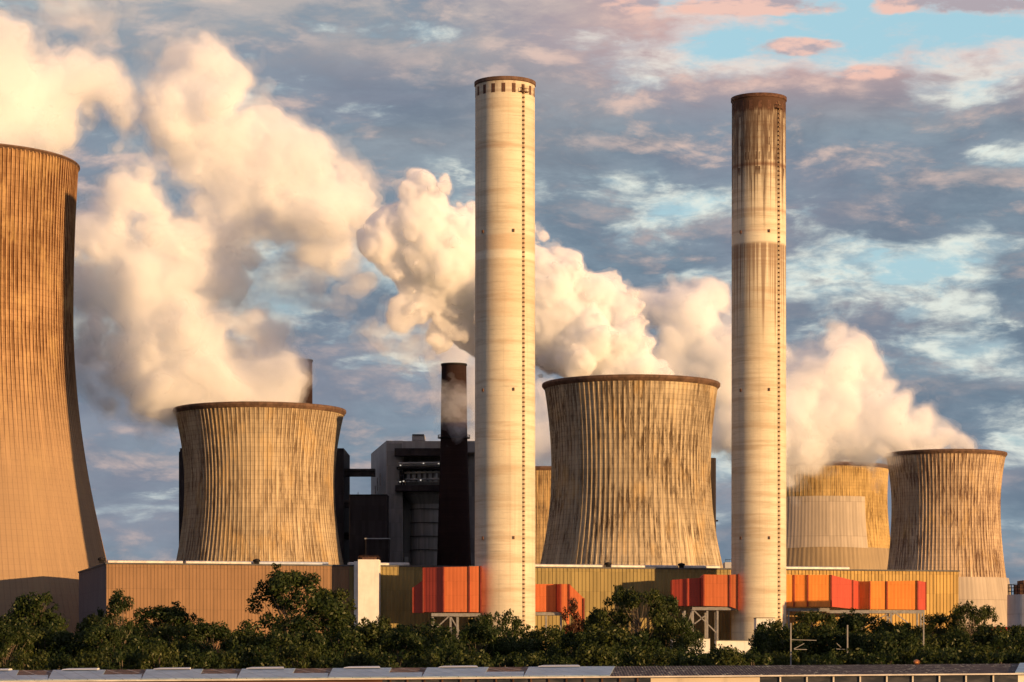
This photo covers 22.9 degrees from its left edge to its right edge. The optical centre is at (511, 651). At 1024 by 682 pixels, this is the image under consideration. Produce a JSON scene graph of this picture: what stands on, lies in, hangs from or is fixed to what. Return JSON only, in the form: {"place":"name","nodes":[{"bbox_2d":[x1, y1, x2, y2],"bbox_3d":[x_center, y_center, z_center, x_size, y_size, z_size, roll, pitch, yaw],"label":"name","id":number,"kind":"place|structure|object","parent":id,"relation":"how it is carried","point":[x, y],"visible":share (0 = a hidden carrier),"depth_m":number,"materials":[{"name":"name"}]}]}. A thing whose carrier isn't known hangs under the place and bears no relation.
{"place":"outdoors","nodes":[
{"label":"outdoors","id":0,"kind":"place"},
{"bbox_2d":[78,560,349,651],"bbox_3d":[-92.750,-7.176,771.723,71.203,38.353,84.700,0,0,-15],"label":"turbine hall","id":1,"kind":"structure","parent":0,"point":[214,591],"depth_m":730.20,"materials":[{"name":"metal"}]},
{"bbox_2d":[179,448,349,564],"bbox_3d":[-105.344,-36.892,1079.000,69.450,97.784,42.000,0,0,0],"label":"boiler house","id":2,"kind":"structure","parent":0,"point":[342,487],"depth_m":1060.00,"materials":[{"name":"metal"}]},
{"bbox_2d":[371,434,474,565],"bbox_3d":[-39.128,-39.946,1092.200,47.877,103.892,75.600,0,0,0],"label":"boiler house","id":3,"kind":"structure","parent":0,"point":[406,479],"depth_m":1061.76,"materials":[{"name":"metal"}]},
{"bbox_2d":[0,663,1023,681],"bbox_3d":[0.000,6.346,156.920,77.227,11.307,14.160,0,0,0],"label":"warehouse","id":4,"kind":"structure","parent":0,"point":[859,673],"depth_m":151.50,"materials":[{"name":"metal"}]},
{"bbox_2d":[0,0,1023,594],"label":"sky","id":5,"kind":"structure","parent":0,"point":[262,185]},
{"bbox_2d":[348,562,728,651],"bbox_3d":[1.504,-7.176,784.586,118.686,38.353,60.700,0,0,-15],"label":"turbine hall","id":6,"kind":"structure","parent":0,"point":[592,585],"depth_m":759.29,"materials":[{"name":"metal"}]},
{"bbox_2d":[711,458,717,528],"bbox_3d":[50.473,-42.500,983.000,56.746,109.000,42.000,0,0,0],"label":"boiler house","id":7,"kind":"structure","parent":0,"point":[713,475],"depth_m":962.00,"materials":[{"name":"metal"}]},
{"bbox_2d":[714,640,750,652],"bbox_3d":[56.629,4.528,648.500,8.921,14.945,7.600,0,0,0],"label":"shed","id":8,"kind":"structure","parent":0,"point":[742,645],"depth_m":645.00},
{"bbox_2d":[729,566,959,643],"bbox_3d":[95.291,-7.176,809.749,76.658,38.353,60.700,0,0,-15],"label":"turbine hall","id":9,"kind":"structure","parent":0,"point":[942,591],"depth_m":786.15,"materials":[{"name":"metal"}]},
{"label":"ground","id":10,"kind":"structure","parent":0,"visible":0},
{"bbox_2d":[0,646,49,669],"bbox_3d":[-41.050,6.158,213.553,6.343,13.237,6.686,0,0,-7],"label":"bush","id":11,"kind":"object","parent":10,"relation":"on","point":[21,659],"visible":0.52,"depth_m":213.22,"materials":[{"name":"green plant"}]},
{"bbox_2d":[0,619,50,668],"bbox_3d":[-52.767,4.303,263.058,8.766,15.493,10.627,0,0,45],"label":"tree","id":12,"kind":"object","parent":10,"relation":"on","point":[11,634],"visible":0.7,"depth_m":262.40,"materials":[{"name":"green plant"}]},
{"bbox_2d":[0,591,69,669],"bbox_3d":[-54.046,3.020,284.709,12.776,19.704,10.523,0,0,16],"label":"tree","id":13,"kind":"object","parent":10,"relation":"on","point":[34,612],"visible":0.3,"depth_m":283.68,"materials":[{"name":"green plant"}]},
{"bbox_2d":[12,625,74,661],"bbox_3d":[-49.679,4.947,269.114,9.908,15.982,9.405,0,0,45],"label":"tree","id":14,"kind":"object","parent":10,"relation":"on","point":[40,644],"visible":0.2,"depth_m":267.95,"materials":[{"name":"green plant"}]},
{"bbox_2d":[0,143,106,638],"bbox_3d":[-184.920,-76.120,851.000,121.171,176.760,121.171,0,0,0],"label":"cooling tower","id":15,"kind":"structure","parent":10,"relation":"on","point":[51,539],"depth_m":825.27,"materials":[{"name":"concrete"}]},
{"bbox_2d":[27,647,88,669],"bbox_3d":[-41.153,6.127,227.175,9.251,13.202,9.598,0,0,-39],"label":"bush","id":16,"kind":"object","parent":10,"relation":"on","point":[65,662],"visible":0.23,"depth_m":226.06,"materials":[{"name":"green plant"}]},
{"bbox_2d":[40,625,95,669],"bbox_3d":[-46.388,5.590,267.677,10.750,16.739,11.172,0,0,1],"label":"tree","id":17,"kind":"object","parent":10,"relation":"on","point":[65,638],"visible":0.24,"depth_m":266.01,"materials":[{"name":"green plant"}]},
{"bbox_2d":[74,649,111,669],"bbox_3d":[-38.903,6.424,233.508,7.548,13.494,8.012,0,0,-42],"label":"bush","id":18,"kind":"object","parent":10,"relation":"on","point":[89,659],"visible":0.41,"depth_m":232.95,"materials":[{"name":"green plant"}]},
{"bbox_2d":[74,613,130,649],"bbox_3d":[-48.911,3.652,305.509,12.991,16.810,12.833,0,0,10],"label":"tree","id":19,"kind":"object","parent":10,"relation":"on","point":[84,624],"visible":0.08,"depth_m":304.47,"materials":[{"name":"green plant"}]},
{"bbox_2d":[84,620,138,669],"bbox_3d":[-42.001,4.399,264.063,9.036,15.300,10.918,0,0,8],"label":"tree","id":20,"kind":"object","parent":10,"relation":"on","point":[100,637],"visible":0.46,"depth_m":262.51,"materials":[{"name":"green plant"}]},
{"bbox_2d":[95,588,144,661],"bbox_3d":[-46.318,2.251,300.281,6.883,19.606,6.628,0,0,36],"label":"tree","id":21,"kind":"object","parent":10,"relation":"on","point":[120,606],"visible":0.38,"depth_m":299.38,"materials":[{"name":"green plant"}]},
{"bbox_2d":[95,646,149,669],"bbox_3d":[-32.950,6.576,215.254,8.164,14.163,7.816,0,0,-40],"label":"bush","id":22,"kind":"object","parent":10,"relation":"on","point":[119,662],"visible":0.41,"depth_m":215.59,"materials":[{"name":"green plant"}]},
{"bbox_2d":[109,629,168,667],"bbox_3d":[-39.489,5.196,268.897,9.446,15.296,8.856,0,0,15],"label":"tree","id":23,"kind":"object","parent":10,"relation":"on","point":[137,640],"visible":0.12,"depth_m":267.82,"materials":[{"name":"green plant"}]},
{"bbox_2d":[113,601,206,649],"bbox_3d":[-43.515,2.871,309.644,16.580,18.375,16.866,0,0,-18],"label":"tree","id":24,"kind":"object","parent":10,"relation":"on","point":[173,615],"visible":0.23,"depth_m":308.96,"materials":[{"name":"green plant"}]},
{"bbox_2d":[138,641,183,668],"bbox_3d":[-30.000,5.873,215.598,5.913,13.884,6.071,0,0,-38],"label":"bush","id":25,"kind":"object","parent":10,"relation":"on","point":[144,663],"visible":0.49,"depth_m":214.95,"materials":[{"name":"green plant"}]},
{"bbox_2d":[143,620,208,657],"bbox_3d":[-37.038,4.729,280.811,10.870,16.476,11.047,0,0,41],"label":"tree","id":26,"kind":"object","parent":10,"relation":"on","point":[166,632],"visible":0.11,"depth_m":280.19,"materials":[{"name":"green plant"}]},
{"bbox_2d":[169,617,231,668],"bbox_3d":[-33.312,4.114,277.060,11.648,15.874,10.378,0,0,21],"label":"tree","id":27,"kind":"object","parent":10,"relation":"on","point":[212,632],"visible":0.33,"depth_m":276.91,"materials":[{"name":"green plant"}]},
{"bbox_2d":[172,642,228,668],"bbox_3d":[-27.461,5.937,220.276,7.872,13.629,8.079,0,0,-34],"label":"bush","id":28,"kind":"object","parent":10,"relation":"on","point":[203,660],"visible":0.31,"depth_m":219.52,"materials":[{"name":"green plant"}]},
{"bbox_2d":[213,649,244,668],"bbox_3d":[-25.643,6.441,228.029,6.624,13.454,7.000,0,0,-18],"label":"bush","id":29,"kind":"object","parent":10,"relation":"on","point":[232,662],"visible":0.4,"depth_m":226.96,"materials":[{"name":"green plant"}]},
{"bbox_2d":[225,627,273,661],"bbox_3d":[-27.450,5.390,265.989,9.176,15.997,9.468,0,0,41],"label":"tree","id":30,"kind":"object","parent":10,"relation":"on","point":[246,636],"visible":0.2,"depth_m":265.02,"materials":[{"name":"green plant"}]},
{"bbox_2d":[226,639,286,668],"bbox_3d":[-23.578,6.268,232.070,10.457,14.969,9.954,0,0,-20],"label":"bush","id":31,"kind":"object","parent":10,"relation":"on","point":[257,655],"visible":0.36,"depth_m":230.56,"materials":[{"name":"green plant"}]},
{"bbox_2d":[253,624,309,667],"bbox_3d":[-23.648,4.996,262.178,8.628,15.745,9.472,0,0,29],"label":"tree","id":32,"kind":"object","parent":10,"relation":"on","point":[276,641],"visible":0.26,"depth_m":260.76,"materials":[{"name":"green plant"}]},
{"bbox_2d":[237,563,358,653],"bbox_3d":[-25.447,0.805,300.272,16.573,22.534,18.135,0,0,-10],"label":"tree","id":33,"kind":"object","parent":10,"relation":"on","point":[279,583],"visible":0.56,"depth_m":298.29,"materials":[{"name":"green plant"}]},
{"bbox_2d":[269,640,327,667],"bbox_3d":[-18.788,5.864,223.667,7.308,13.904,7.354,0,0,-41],"label":"bush","id":34,"kind":"object","parent":10,"relation":"on","point":[296,657],"visible":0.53,"depth_m":223.33,"materials":[{"name":"green plant"}]},
{"bbox_2d":[286,626,343,667],"bbox_3d":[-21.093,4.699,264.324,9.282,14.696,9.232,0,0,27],"label":"tree","id":35,"kind":"object","parent":10,"relation":"on","point":[313,638],"visible":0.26,"depth_m":262.67,"materials":[{"name":"green plant"}]},
{"bbox_2d":[307,649,349,667],"bbox_3d":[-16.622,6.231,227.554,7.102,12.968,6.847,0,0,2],"label":"bush","id":36,"kind":"object","parent":10,"relation":"on","point":[337,663],"visible":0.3,"depth_m":227.01,"materials":[{"name":"green plant"}]},
{"bbox_2d":[305,586,368,643],"bbox_3d":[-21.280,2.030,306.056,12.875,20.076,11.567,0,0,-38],"label":"tree","id":37,"kind":"object","parent":10,"relation":"on","point":[339,593],"visible":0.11,"depth_m":305.21,"materials":[{"name":"green plant"}]},
{"bbox_2d":[309,623,366,664],"bbox_3d":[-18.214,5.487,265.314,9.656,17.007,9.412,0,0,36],"label":"tree","id":38,"kind":"object","parent":10,"relation":"on","point":[349,645],"visible":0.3,"depth_m":264.57,"materials":[{"name":"green plant"}]},
{"bbox_2d":[343,648,378,665],"bbox_3d":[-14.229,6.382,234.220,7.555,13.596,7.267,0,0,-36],"label":"bush","id":39,"kind":"object","parent":10,"relation":"on","point":[363,658],"visible":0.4,"depth_m":233.35,"materials":[{"name":"green plant"}]},
{"bbox_2d":[352,620,400,664],"bbox_3d":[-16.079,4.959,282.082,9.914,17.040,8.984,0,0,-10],"label":"tree","id":40,"kind":"object","parent":10,"relation":"on","point":[373,633],"visible":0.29,"depth_m":280.93,"materials":[{"name":"green plant"}]},
{"bbox_2d":[369,647,414,667],"bbox_3d":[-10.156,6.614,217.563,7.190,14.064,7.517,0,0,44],"label":"bush","id":41,"kind":"object","parent":10,"relation":"on","point":[386,660],"visible":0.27,"depth_m":217.09,"materials":[{"name":"green plant"}]},
{"bbox_2d":[372,626,436,667],"bbox_3d":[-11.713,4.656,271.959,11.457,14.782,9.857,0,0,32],"label":"tree","id":42,"kind":"object","parent":10,"relation":"on","point":[401,640],"visible":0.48,"depth_m":270.45,"materials":[{"name":"green plant"}]},
{"bbox_2d":[390,618,457,653],"bbox_3d":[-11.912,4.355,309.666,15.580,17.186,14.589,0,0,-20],"label":"tree","id":43,"kind":"object","parent":10,"relation":"on","point":[437,631],"visible":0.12,"depth_m":308.11,"materials":[{"name":"green plant"}]},
{"bbox_2d":[400,648,449,667],"bbox_3d":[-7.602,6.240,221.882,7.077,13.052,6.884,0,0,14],"label":"bush","id":44,"kind":"object","parent":10,"relation":"on","point":[426,661],"visible":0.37,"depth_m":220.97,"materials":[{"name":"green plant"}]},
{"bbox_2d":[422,637,462,666],"bbox_3d":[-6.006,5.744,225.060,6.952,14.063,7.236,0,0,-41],"label":"bush","id":45,"kind":"object","parent":10,"relation":"on","point":[448,656],"visible":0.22,"depth_m":223.98,"materials":[{"name":"green plant"}]},
{"bbox_2d":[437,634,485,664],"bbox_3d":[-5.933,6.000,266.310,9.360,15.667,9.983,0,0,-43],"label":"tree","id":46,"kind":"object","parent":10,"relation":"on","point":[460,644],"visible":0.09,"depth_m":265.08,"materials":[{"name":"green plant"}]},
{"bbox_2d":[450,649,496,666],"bbox_3d":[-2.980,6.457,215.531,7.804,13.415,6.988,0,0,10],"label":"bush","id":47,"kind":"object","parent":10,"relation":"on","point":[482,661],"visible":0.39,"depth_m":215.13,"materials":[{"name":"green plant"}]},
{"bbox_2d":[464,612,493,651],"bbox_3d":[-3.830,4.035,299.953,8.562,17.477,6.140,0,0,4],"label":"tree","id":48,"kind":"object","parent":10,"relation":"on","point":[479,619],"visible":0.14,"depth_m":299.10,"materials":[{"name":"green plant"}]},
{"bbox_2d":[451,618,522,666],"bbox_3d":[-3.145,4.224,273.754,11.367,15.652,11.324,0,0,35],"label":"tree","id":49,"kind":"object","parent":10,"relation":"on","point":[490,633],"visible":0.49,"depth_m":272.09,"materials":[{"name":"green plant"}]},
{"bbox_2d":[493,608,524,642],"bbox_3d":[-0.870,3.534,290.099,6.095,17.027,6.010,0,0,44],"label":"tree","id":50,"kind":"object","parent":10,"relation":"on","point":[516,624],"visible":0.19,"depth_m":289.38,"materials":[{"name":"green plant"}]},
{"bbox_2d":[492,649,531,666],"bbox_3d":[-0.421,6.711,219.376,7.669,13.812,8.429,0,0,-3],"label":"bush","id":51,"kind":"object","parent":10,"relation":"on","point":[519,662],"visible":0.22,"depth_m":219.56,"materials":[{"name":"green plant"}]},
{"bbox_2d":[490,631,548,666],"bbox_3d":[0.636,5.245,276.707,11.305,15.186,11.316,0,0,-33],"label":"tree","id":52,"kind":"object","parent":10,"relation":"on","point":[531,646],"visible":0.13,"depth_m":275.78,"materials":[{"name":"green plant"}]},
{"bbox_2d":[516,624,572,656],"bbox_3d":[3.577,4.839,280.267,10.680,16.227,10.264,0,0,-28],"label":"tree","id":53,"kind":"object","parent":10,"relation":"on","point":[553,638],"visible":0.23,"depth_m":279.26,"materials":[{"name":"green plant"}]},
{"bbox_2d":[531,649,576,666],"bbox_3d":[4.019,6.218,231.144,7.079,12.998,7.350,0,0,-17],"label":"bush","id":54,"kind":"object","parent":10,"relation":"on","point":[556,660],"visible":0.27,"depth_m":230.10,"materials":[{"name":"green plant"}]},
{"bbox_2d":[530,627,592,664],"bbox_3d":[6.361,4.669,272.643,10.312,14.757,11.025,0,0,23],"label":"tree","id":55,"kind":"object","parent":10,"relation":"on","point":[569,639],"visible":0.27,"depth_m":272.15,"materials":[{"name":"green plant"}]},
{"bbox_2d":[560,598,583,652],"bbox_3d":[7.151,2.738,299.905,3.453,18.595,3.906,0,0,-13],"label":"tree","id":56,"kind":"object","parent":10,"relation":"on","point":[575,626],"visible":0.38,"depth_m":299.60,"materials":[{"name":"green plant"}]},
{"bbox_2d":[573,641,618,665],"bbox_3d":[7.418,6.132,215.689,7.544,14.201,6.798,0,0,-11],"label":"bush","id":57,"kind":"object","parent":10,"relation":"on","point":[592,655],"visible":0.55,"depth_m":215.06,"materials":[{"name":"green plant"}]},
{"bbox_2d":[572,607,627,657],"bbox_3d":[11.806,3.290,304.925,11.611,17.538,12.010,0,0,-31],"label":"tree","id":58,"kind":"object","parent":10,"relation":"on","point":[591,618],"visible":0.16,"depth_m":304.00,"materials":[{"name":"green plant"}]},
{"bbox_2d":[570,623,638,663],"bbox_3d":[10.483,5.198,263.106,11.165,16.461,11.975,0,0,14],"label":"tree","id":59,"kind":"object","parent":10,"relation":"on","point":[609,635],"visible":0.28,"depth_m":262.10,"materials":[{"name":"green plant"}]},
{"bbox_2d":[605,640,641,665],"bbox_3d":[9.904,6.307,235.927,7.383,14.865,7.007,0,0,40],"label":"bush","id":60,"kind":"object","parent":10,"relation":"on","point":[621,652],"visible":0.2,"depth_m":234.82,"materials":[{"name":"green plant"}]},
{"bbox_2d":[594,584,687,652],"bbox_3d":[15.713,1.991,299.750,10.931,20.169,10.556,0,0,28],"label":"tree","id":61,"kind":"object","parent":10,"relation":"on","point":[620,596],"visible":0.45,"depth_m":298.82,"materials":[{"name":"green plant"}]},
{"bbox_2d":[622,627,673,665],"bbox_3d":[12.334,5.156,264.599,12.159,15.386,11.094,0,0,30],"label":"tree","id":62,"kind":"object","parent":10,"relation":"on","point":[634,643],"visible":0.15,"depth_m":262.86,"materials":[{"name":"green plant"}]},
{"bbox_2d":[630,648,676,665],"bbox_3d":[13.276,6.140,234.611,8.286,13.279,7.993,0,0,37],"label":"bush","id":63,"kind":"object","parent":10,"relation":"on","point":[650,656],"visible":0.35,"depth_m":233.88,"materials":[{"name":"green plant"}]},
{"bbox_2d":[648,589,705,657],"bbox_3d":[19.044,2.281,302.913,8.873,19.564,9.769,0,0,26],"label":"tree","id":64,"kind":"object","parent":10,"relation":"on","point":[693,641],"visible":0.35,"depth_m":301.51,"materials":[{"name":"green plant"}]},
{"bbox_2d":[663,646,713,665],"bbox_3d":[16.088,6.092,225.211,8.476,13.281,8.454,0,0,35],"label":"bush","id":65,"kind":"object","parent":10,"relation":"on","point":[689,659],"visible":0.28,"depth_m":224.17,"materials":[{"name":"green plant"}]},
{"bbox_2d":[705,644,745,665],"bbox_3d":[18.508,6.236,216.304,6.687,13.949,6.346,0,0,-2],"label":"bush","id":66,"kind":"object","parent":10,"relation":"on","point":[727,656],"visible":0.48,"depth_m":215.50,"materials":[{"name":"green plant"}]},
{"bbox_2d":[738,647,773,664],"bbox_3d":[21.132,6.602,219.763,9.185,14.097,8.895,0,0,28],"label":"bush","id":67,"kind":"object","parent":10,"relation":"on","point":[753,658],"visible":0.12,"depth_m":220.37,"materials":[{"name":"green plant"}]},
{"bbox_2d":[748,626,798,654],"bbox_3d":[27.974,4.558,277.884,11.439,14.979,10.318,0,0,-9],"label":"tree","id":68,"kind":"object","parent":10,"relation":"on","point":[760,637],"visible":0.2,"depth_m":276.07,"materials":[{"name":"green plant"}]},
{"bbox_2d":[766,650,799,664],"bbox_3d":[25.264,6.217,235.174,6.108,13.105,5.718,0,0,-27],"label":"bush","id":69,"kind":"object","parent":10,"relation":"on","point":[777,659],"visible":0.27,"depth_m":234.70,"materials":[{"name":"green plant"}]},
{"bbox_2d":[757,622,826,664],"bbox_3d":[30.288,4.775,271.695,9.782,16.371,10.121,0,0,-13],"label":"tree","id":70,"kind":"object","parent":10,"relation":"on","point":[800,631],"visible":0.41,"depth_m":271.00,"materials":[{"name":"green plant"}]},
{"bbox_2d":[789,610,837,654],"bbox_3d":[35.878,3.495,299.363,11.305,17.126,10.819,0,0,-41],"label":"tree","id":71,"kind":"object","parent":10,"relation":"on","point":[810,617],"visible":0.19,"depth_m":299.53,"materials":[{"name":"green plant"}]},
{"bbox_2d":[798,648,842,664],"bbox_3d":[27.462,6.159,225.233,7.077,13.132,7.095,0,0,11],"label":"bush","id":72,"kind":"object","parent":10,"relation":"on","point":[814,661],"visible":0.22,"depth_m":224.73,"materials":[{"name":"green plant"}]},
{"bbox_2d":[787,622,864,662],"bbox_3d":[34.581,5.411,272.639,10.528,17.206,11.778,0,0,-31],"label":"tree","id":73,"kind":"object","parent":10,"relation":"on","point":[829,636],"visible":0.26,"depth_m":270.92,"materials":[{"name":"green plant"}]},
{"bbox_2d":[822,648,867,664],"bbox_3d":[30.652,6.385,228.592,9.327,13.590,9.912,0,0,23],"label":"bush","id":74,"kind":"object","parent":10,"relation":"on","point":[850,657],"visible":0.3,"depth_m":227.87,"materials":[{"name":"green plant"}]},
{"bbox_2d":[828,627,879,654],"bbox_3d":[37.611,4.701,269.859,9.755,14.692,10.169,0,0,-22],"label":"tree","id":75,"kind":"object","parent":10,"relation":"on","point":[856,640],"visible":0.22,"depth_m":268.69,"materials":[{"name":"green plant"}]},
{"bbox_2d":[835,607,893,652],"bbox_3d":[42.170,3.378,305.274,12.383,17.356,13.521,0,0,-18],"label":"tree","id":76,"kind":"object","parent":10,"relation":"on","point":[853,621],"visible":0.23,"depth_m":303.48,"materials":[{"name":"green plant"}]},
{"bbox_2d":[852,649,898,664],"bbox_3d":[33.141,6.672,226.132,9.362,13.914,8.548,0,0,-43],"label":"bush","id":77,"kind":"object","parent":10,"relation":"on","point":[872,659],"visible":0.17,"depth_m":225.71,"materials":[{"name":"green plant"}]},
{"bbox_2d":[861,622,929,664],"bbox_3d":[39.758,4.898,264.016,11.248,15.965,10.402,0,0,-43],"label":"tree","id":78,"kind":"object","parent":10,"relation":"on","point":[884,642],"visible":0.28,"depth_m":262.48,"materials":[{"name":"green plant"}]},
{"bbox_2d":[877,619,921,648],"bbox_3d":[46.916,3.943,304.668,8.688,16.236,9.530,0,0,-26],"label":"tree","id":79,"kind":"object","parent":10,"relation":"on","point":[890,627],"visible":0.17,"depth_m":304.67,"materials":[{"name":"green plant"}]},
{"bbox_2d":[889,641,941,663],"bbox_3d":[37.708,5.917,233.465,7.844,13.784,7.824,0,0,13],"label":"bush","id":80,"kind":"object","parent":10,"relation":"on","point":[909,653],"visible":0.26,"depth_m":232.91,"materials":[{"name":"green plant"}]},
{"bbox_2d":[910,632,954,660],"bbox_3d":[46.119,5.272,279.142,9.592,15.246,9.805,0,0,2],"label":"tree","id":81,"kind":"object","parent":10,"relation":"on","point":[929,640],"visible":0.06,"depth_m":278.18,"materials":[{"name":"green plant"}]},
{"bbox_2d":[917,612,958,645],"bbox_3d":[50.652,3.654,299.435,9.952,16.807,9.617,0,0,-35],"label":"tree","id":82,"kind":"object","parent":10,"relation":"on","point":[931,622],"visible":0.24,"depth_m":299.43,"materials":[{"name":"green plant"}]},
{"bbox_2d":[885,449,1010,629],"bbox_3d":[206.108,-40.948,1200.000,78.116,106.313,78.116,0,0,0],"label":"cooling tower","id":83,"kind":"structure","parent":10,"relation":"on","point":[945,509],"depth_m":1176.73,"materials":[{"name":"concrete"}]},
{"bbox_2d":[914,641,986,663],"bbox_3d":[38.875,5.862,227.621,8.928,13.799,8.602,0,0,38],"label":"bush","id":84,"kind":"object","parent":10,"relation":"on","point":[925,656],"visible":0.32,"depth_m":226.97,"materials":[{"name":"green plant"}]},
{"bbox_2d":[934,628,974,663],"bbox_3d":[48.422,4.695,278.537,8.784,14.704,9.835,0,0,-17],"label":"tree","id":85,"kind":"object","parent":10,"relation":"on","point":[956,638],"visible":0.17,"depth_m":278.05,"materials":[{"name":"green plant"}]},
{"bbox_2d":[945,599,998,646],"bbox_3d":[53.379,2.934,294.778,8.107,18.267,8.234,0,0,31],"label":"tree","id":86,"kind":"object","parent":10,"relation":"on","point":[967,609],"visible":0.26,"depth_m":294.77,"materials":[{"name":"green plant"}]},
{"bbox_2d":[952,642,996,663],"bbox_3d":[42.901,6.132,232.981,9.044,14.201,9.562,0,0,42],"label":"bush","id":87,"kind":"object","parent":10,"relation":"on","point":[964,649],"visible":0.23,"depth_m":232.59,"materials":[{"name":"green plant"}]},
{"bbox_2d":[965,622,1011,662],"bbox_3d":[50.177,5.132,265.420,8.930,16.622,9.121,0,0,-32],"label":"tree","id":88,"kind":"object","parent":10,"relation":"on","point":[985,635],"visible":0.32,"depth_m":264.03,"materials":[{"name":"green plant"}]},
{"bbox_2d":[973,647,1023,663],"bbox_3d":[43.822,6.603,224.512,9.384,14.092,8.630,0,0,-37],"label":"bush","id":89,"kind":"object","parent":10,"relation":"on","point":[1001,658],"visible":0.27,"depth_m":224.91,"materials":[{"name":"green plant"}]},
{"bbox_2d":[989,626,1023,662],"bbox_3d":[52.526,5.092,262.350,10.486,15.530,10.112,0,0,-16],"label":"tree","id":90,"kind":"object","parent":10,"relation":"on","point":[1016,642],"visible":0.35,"depth_m":260.46,"materials":[{"name":"green plant"}]},
{"label":"yard pavement","id":91,"kind":"structure","parent":0,"visible":0},
{"bbox_2d":[173,401,345,564],"bbox_3d":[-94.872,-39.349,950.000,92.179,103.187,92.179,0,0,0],"label":"cooling tower","id":92,"kind":"structure","parent":91,"relation":"on","point":[259,479],"depth_m":924.54,"materials":[{"name":"concrete"}]},
{"bbox_2d":[289,359,312,403],"bbox_3d":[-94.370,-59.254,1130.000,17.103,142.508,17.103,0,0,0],"label":"stack","id":93,"kind":"object","parent":91,"relation":"on","point":[300,380],"visible":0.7,"depth_m":1125.60,"materials":[{"name":"concrete"}]},
{"bbox_2d":[354,556,379,626],"bbox_3d":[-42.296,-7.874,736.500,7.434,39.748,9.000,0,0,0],"label":"stair tower","id":94,"kind":"structure","parent":91,"relation":"on","point":[367,586],"depth_m":732.00,"materials":[{"name":"metal"}]},
{"bbox_2d":[349,494,390,562],"bbox_3d":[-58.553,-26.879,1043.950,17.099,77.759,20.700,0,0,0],"label":"coal bunker","id":95,"kind":"object","parent":91,"relation":"on","point":[369,525],"visible":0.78,"depth_m":1040.00,"materials":[{"name":"metal"}]},
{"bbox_2d":[437,362,470,565],"bbox_3d":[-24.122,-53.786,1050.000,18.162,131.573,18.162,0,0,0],"label":"stack","id":96,"kind":"object","parent":91,"relation":"on","point":[453,547],"visible":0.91,"depth_m":1044.91,"materials":[{"name":"metal"}]},
{"bbox_2d":[431,613,480,638],"bbox_3d":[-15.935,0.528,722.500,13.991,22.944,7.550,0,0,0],"label":"duct trestle","id":97,"kind":"object","parent":91,"relation":"on","point":[450,615],"visible":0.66,"depth_m":718.75,"materials":[{"name":"metal"}]},
{"bbox_2d":[474,76,535,636],"bbox_3d":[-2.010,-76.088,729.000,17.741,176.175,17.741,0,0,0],"label":"chimney","id":98,"kind":"object","parent":91,"relation":"on","point":[505,332],"visible":0.9,"depth_m":721.45,"materials":[{"name":"concrete"}]},
{"bbox_2d":[412,566,481,612],"bbox_3d":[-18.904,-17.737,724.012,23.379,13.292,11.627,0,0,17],"label":"flue duct","id":99,"kind":"object","parent":98,"relation":"attached to","point":[447,590],"visible":1,"depth_m":718.39,"materials":[{"name":"orange metal"}]},
{"bbox_2d":[535,466,550,563],"bbox_3d":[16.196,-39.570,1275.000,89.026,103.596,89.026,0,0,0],"label":"cooling tower","id":100,"kind":"structure","parent":91,"relation":"on","point":[542,487],"depth_m":1245.66,"materials":[{"name":"concrete"}]},
{"bbox_2d":[535,612,566,635],"bbox_3d":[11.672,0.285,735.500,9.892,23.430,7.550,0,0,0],"label":"duct trestle","id":101,"kind":"object","parent":91,"relation":"on","point":[545,614],"visible":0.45,"depth_m":731.75,"materials":[{"name":"metal"}]},
{"bbox_2d":[535,584,584,623],"bbox_3d":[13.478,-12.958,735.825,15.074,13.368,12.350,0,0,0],"label":"flue duct","id":102,"kind":"object","parent":101,"relation":"on","point":[552,597],"visible":0.78,"depth_m":732.24,"materials":[{"name":"orange metal"}]},
{"bbox_2d":[540,374,722,567],"bbox_3d":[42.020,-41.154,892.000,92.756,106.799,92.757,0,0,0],"label":"cooling tower","id":103,"kind":"structure","parent":91,"relation":"on","point":[630,469],"depth_m":866.50,"materials":[{"name":"concrete"}]},
{"bbox_2d":[682,607,736,639],"bbox_3d":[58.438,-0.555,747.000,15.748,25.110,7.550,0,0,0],"label":"duct trestle","id":104,"kind":"object","parent":91,"relation":"on","point":[705,610],"visible":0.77,"depth_m":743.25,"materials":[{"name":"metal"}]},
{"bbox_2d":[671,574,738,609],"bbox_3d":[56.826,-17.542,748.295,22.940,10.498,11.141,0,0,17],"label":"flue duct","id":105,"kind":"object","parent":104,"relation":"on","point":[704,590],"visible":0.94,"depth_m":742.88,"materials":[{"name":"orange metal"}]},
{"bbox_2d":[731,92,786,642],"bbox_3d":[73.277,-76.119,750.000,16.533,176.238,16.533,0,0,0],"label":"chimney","id":106,"kind":"object","parent":91,"relation":"on","point":[758,490],"visible":0.88,"depth_m":743.00,"materials":[{"name":"concrete"}]},
{"bbox_2d":[786,575,926,609],"bbox_3d":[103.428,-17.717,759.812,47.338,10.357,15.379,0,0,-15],"label":"flue duct","id":107,"kind":"object","parent":106,"relation":"attached to","point":[832,591],"visible":0.94,"depth_m":756.55,"materials":[{"name":"orange metal"}]},
{"bbox_2d":[786,461,889,569],"bbox_3d":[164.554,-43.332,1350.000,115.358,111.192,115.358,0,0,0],"label":"cooling tower","id":108,"kind":"structure","parent":91,"relation":"on","point":[836,513],"depth_m":1314.91,"materials":[{"name":"concrete"}]},
{"bbox_2d":[786,608,923,628],"bbox_3d":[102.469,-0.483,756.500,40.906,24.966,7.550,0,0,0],"label":"duct trestle","id":109,"kind":"object","parent":91,"relation":"on","point":[885,612],"visible":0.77,"depth_m":752.75,"materials":[{"name":"metal"}]},
{"bbox_2d":[1007,580,1023,633],"bbox_3d":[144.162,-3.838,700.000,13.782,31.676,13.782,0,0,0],"label":"storage silo","id":110,"kind":"object","parent":91,"relation":"on","point":[1015,608],"visible":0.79,"depth_m":696.21,"materials":[{"name":"metal"}]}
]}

